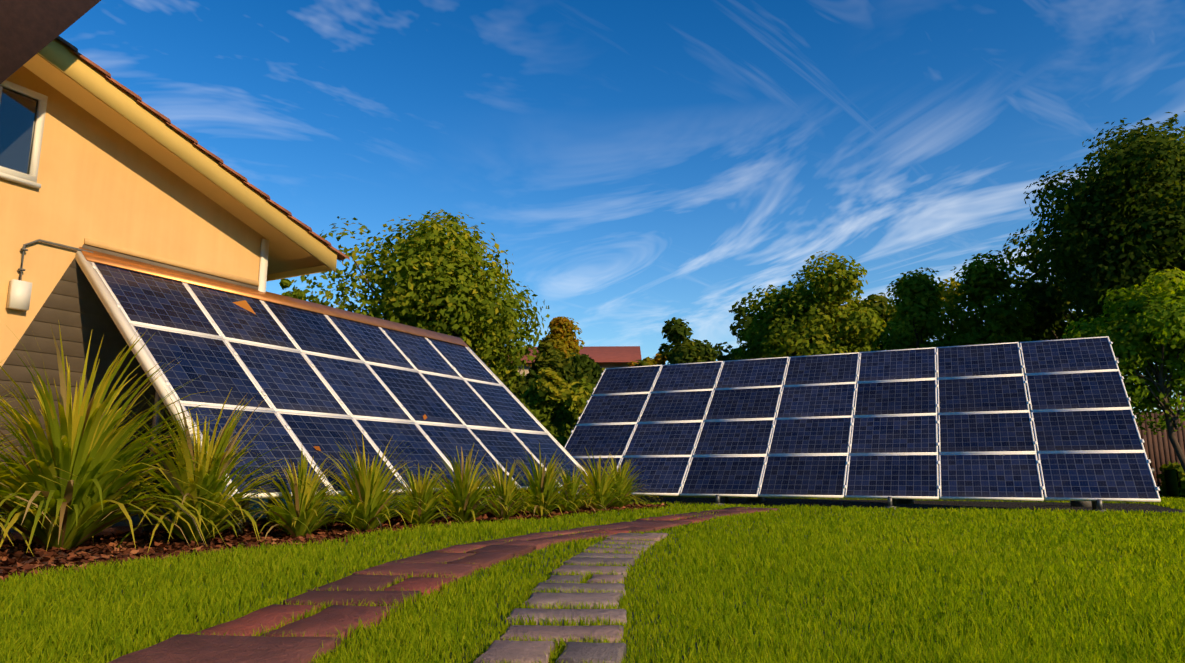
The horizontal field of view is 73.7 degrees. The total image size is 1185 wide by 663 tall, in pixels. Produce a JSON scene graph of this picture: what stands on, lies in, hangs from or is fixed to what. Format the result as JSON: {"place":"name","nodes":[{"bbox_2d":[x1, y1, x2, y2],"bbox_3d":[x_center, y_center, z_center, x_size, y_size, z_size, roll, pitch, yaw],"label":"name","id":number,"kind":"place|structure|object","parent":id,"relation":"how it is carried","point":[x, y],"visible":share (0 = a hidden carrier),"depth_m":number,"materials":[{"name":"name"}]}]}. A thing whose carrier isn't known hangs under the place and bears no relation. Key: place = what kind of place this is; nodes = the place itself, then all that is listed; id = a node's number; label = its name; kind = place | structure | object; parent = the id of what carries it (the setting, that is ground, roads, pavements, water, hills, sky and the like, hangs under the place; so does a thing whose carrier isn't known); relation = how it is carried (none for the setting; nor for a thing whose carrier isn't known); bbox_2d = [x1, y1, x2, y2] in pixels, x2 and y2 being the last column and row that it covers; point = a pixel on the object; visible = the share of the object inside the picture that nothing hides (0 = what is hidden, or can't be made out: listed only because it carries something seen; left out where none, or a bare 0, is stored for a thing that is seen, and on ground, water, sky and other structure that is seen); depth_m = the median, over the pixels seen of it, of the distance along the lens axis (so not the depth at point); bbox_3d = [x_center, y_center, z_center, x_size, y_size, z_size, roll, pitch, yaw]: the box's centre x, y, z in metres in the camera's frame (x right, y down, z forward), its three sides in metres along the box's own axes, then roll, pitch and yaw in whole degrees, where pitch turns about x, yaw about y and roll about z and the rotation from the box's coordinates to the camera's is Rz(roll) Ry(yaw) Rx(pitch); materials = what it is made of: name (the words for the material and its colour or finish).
{"place":"outdoors","nodes":[
{"label":"outdoors","id":0,"kind":"place"},
{"bbox_2d":[507,346,641,375],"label":"neighbour house","id":1,"kind":"structure","parent":0,"point":[611,356],"depth_m":46.52,"materials":[{"name":"terracotta tile"},{"name":"stucco"},{"name":"paint"}]},
{"bbox_2d":[0,494,1184,662],"bbox_3d":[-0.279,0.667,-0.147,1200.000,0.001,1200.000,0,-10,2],"label":"ground","id":2,"kind":"structure","parent":0,"point":[253,507],"depth_m":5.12,"materials":[{"name":"green plant"}]},
{"bbox_2d":[0,36,349,532],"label":"house","id":3,"kind":"structure","parent":2,"relation":"on","point":[94,157],"depth_m":10.36,"materials":[{"name":"paint"}]},
{"bbox_2d":[0,0,100,83],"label":"roof overhang","id":4,"kind":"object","parent":3,"relation":"attached to","point":[29,29],"depth_m":8.46,"materials":[{"name":"brown wood"}]},
{"bbox_2d":[279,279,305,299],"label":"tree","id":5,"kind":"object","parent":2,"relation":"on","point":[285,283],"visible":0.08,"depth_m":43.27,"materials":[{"name":"green plant"}]},
{"bbox_2d":[0,502,669,581],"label":"mulch bed","id":6,"kind":"object","parent":2,"relation":"on","point":[105,532],"depth_m":7.89,"materials":[{"name":"brown wood"}]},
{"bbox_2d":[75,247,587,534],"bbox_3d":[-3.275,1.138,12.577,3.405,3.574,8.045,-5,-12,28],"label":"solar array","id":7,"kind":"object","parent":6,"relation":"on","point":[324,378],"visible":0.79,"depth_m":11.25,"materials":[{"name":"glass"}]},
{"bbox_2d":[233,300,426,450],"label":"fallen leaves","id":8,"kind":"object","parent":7,"relation":"on","point":[244,304],"visible":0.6,"depth_m":11.81,"materials":[{"name":"orange plant"}]},
{"bbox_2d":[0,325,662,553],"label":"strap leaf plants","id":9,"kind":"object","parent":6,"relation":"on","point":[69,487],"visible":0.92,"depth_m":7.57,"materials":[{"name":"green plant"}]},
{"bbox_2d":[284,209,549,392],"bbox_3d":[-6.108,0.581,28.302,9.142,10.433,9.764,0,-10,2],"label":"tree","id":10,"kind":"object","parent":2,"relation":"on","point":[437,279],"visible":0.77,"depth_m":25.95,"materials":[{"name":"green plant"}]},
{"bbox_2d":[108,507,777,662],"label":"flagstone paths","id":11,"kind":"structure","parent":2,"relation":"on","point":[246,647],"depth_m":3.79,"materials":[{"name":"brown stone"}]},
{"bbox_2d":[529,316,584,369],"bbox_3d":[-1.282,2.812,30.947,3.920,6.976,3.812,0,-10,2],"label":"tree","id":12,"kind":"object","parent":2,"relation":"on","point":[561,336],"visible":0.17,"depth_m":31.18,"materials":[{"name":"plant"}]},
{"bbox_2d":[433,367,706,496],"bbox_3d":[-0.664,3.139,24.855,9.814,3.977,2.405,-2,-10,8],"label":"hedge","id":13,"kind":"object","parent":2,"relation":"on","point":[555,410],"visible":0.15,"depth_m":24.40,"materials":[{"name":"green plant"}]},
{"bbox_2d":[497,342,649,396],"bbox_3d":[-0.792,3.086,28.410,6.412,5.339,2.728,-2,-10,11],"label":"bush","id":14,"kind":"object","parent":2,"relation":"on","point":[575,368],"visible":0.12,"depth_m":27.90,"materials":[{"name":"green plant"}]},
{"bbox_2d":[627,353,666,366],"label":"tree","id":15,"kind":"object","parent":2,"relation":"on","point":[658,359],"visible":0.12,"depth_m":39.71,"materials":[{"name":"green plant"}]},
{"bbox_2d":[657,317,719,364],"bbox_3d":[4.873,3.541,39.839,3.298,8.686,4.940,0,-10,2],"label":"tree","id":16,"kind":"object","parent":2,"relation":"on","point":[677,332],"visible":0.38,"depth_m":39.39,"materials":[{"name":"green plant"}]},
{"bbox_2d":[711,297,761,360],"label":"tree","id":17,"kind":"object","parent":2,"relation":"on","point":[745,320],"visible":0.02,"depth_m":45.65,"materials":[{"name":"green plant"}]},
{"bbox_2d":[729,251,886,402],"bbox_3d":[8.464,1.505,31.467,6.095,9.733,6.074,-3,-11,17],"label":"tree","id":18,"kind":"object","parent":2,"relation":"on","point":[788,322],"visible":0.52,"depth_m":29.98,"materials":[{"name":"green plant"}]},
{"bbox_2d":[843,292,903,410],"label":"tree","id":19,"kind":"object","parent":2,"relation":"on","point":[881,304],"visible":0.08,"depth_m":42.72,"materials":[{"name":"green plant"}]},
{"bbox_2d":[880,267,960,457],"bbox_3d":[14.012,1.995,33.797,5.180,9.593,4.779,0,-10,2],"label":"tree","id":20,"kind":"object","parent":2,"relation":"on","point":[917,295],"visible":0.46,"depth_m":33.57,"materials":[{"name":"green plant"}]},
{"bbox_2d":[886,277,985,347],"bbox_3d":[16.657,2.320,36.817,5.090,10.022,4.809,0,-10,2],"label":"tree","id":21,"kind":"object","parent":2,"relation":"on","point":[947,291],"visible":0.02,"depth_m":36.55,"materials":[{"name":"green plant"}]},
{"bbox_2d":[936,250,1039,409],"bbox_3d":[16.729,1.497,32.344,5.324,10.060,5.110,6,-12,-30],"label":"tree","id":22,"kind":"object","parent":2,"relation":"on","point":[987,283],"visible":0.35,"depth_m":32.46,"materials":[{"name":"green plant"}]},
{"bbox_2d":[844,411,1184,494],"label":"fence","id":23,"kind":"object","parent":2,"relation":"on","point":[1159,449],"visible":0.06,"depth_m":23.47,"materials":[{"name":"brown wood"}]},
{"bbox_2d":[996,208,1093,378],"bbox_3d":[22.542,0.766,36.223,6.948,12.870,7.029,6,-12,-30],"label":"tree","id":24,"kind":"object","parent":2,"relation":"on","point":[1049,324],"visible":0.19,"depth_m":36.27,"materials":[{"name":"green plant"}]},
{"bbox_2d":[1017,281,1075,391],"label":"tree trunk","id":25,"kind":"object","parent":2,"relation":"on","point":[1060,335],"depth_m":41.09,"materials":[{"name":"green plant"}]},
{"bbox_2d":[1006,111,1184,410],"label":"tree","id":26,"kind":"object","parent":2,"relation":"on","point":[1121,224],"visible":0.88,"depth_m":25.76,"materials":[{"name":"green plant"}]},
{"bbox_2d":[1062,267,1184,472],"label":"tree","id":27,"kind":"object","parent":2,"relation":"on","point":[1148,329],"visible":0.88,"depth_m":20.60,"materials":[{"name":"green plant"}]},
{"bbox_2d":[1156,461,1184,497],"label":"hedge","id":28,"kind":"object","parent":2,"relation":"on","point":[1172,478],"visible":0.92,"depth_m":21.80,"materials":[{"name":"green plant"}]},
{"bbox_2d":[59,0,1184,411],"label":"sky","id":29,"kind":"structure","parent":0,"point":[640,165],"materials":[{"name":"blue"}]},
{"bbox_2d":[524,497,1184,512],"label":"soil ground","id":30,"kind":"structure","parent":0,"point":[923,505],"depth_m":17.55,"materials":[{"name":"brown soil"}]},
{"bbox_2d":[555,336,1160,511],"bbox_3d":[4.989,2.064,17.884,12.236,3.628,3.781,-5,-11,26],"label":"solar panel array","id":31,"kind":"object","parent":30,"relation":"on","point":[756,430],"visible":0.92,"depth_m":17.16,"materials":[{"name":"glass"}]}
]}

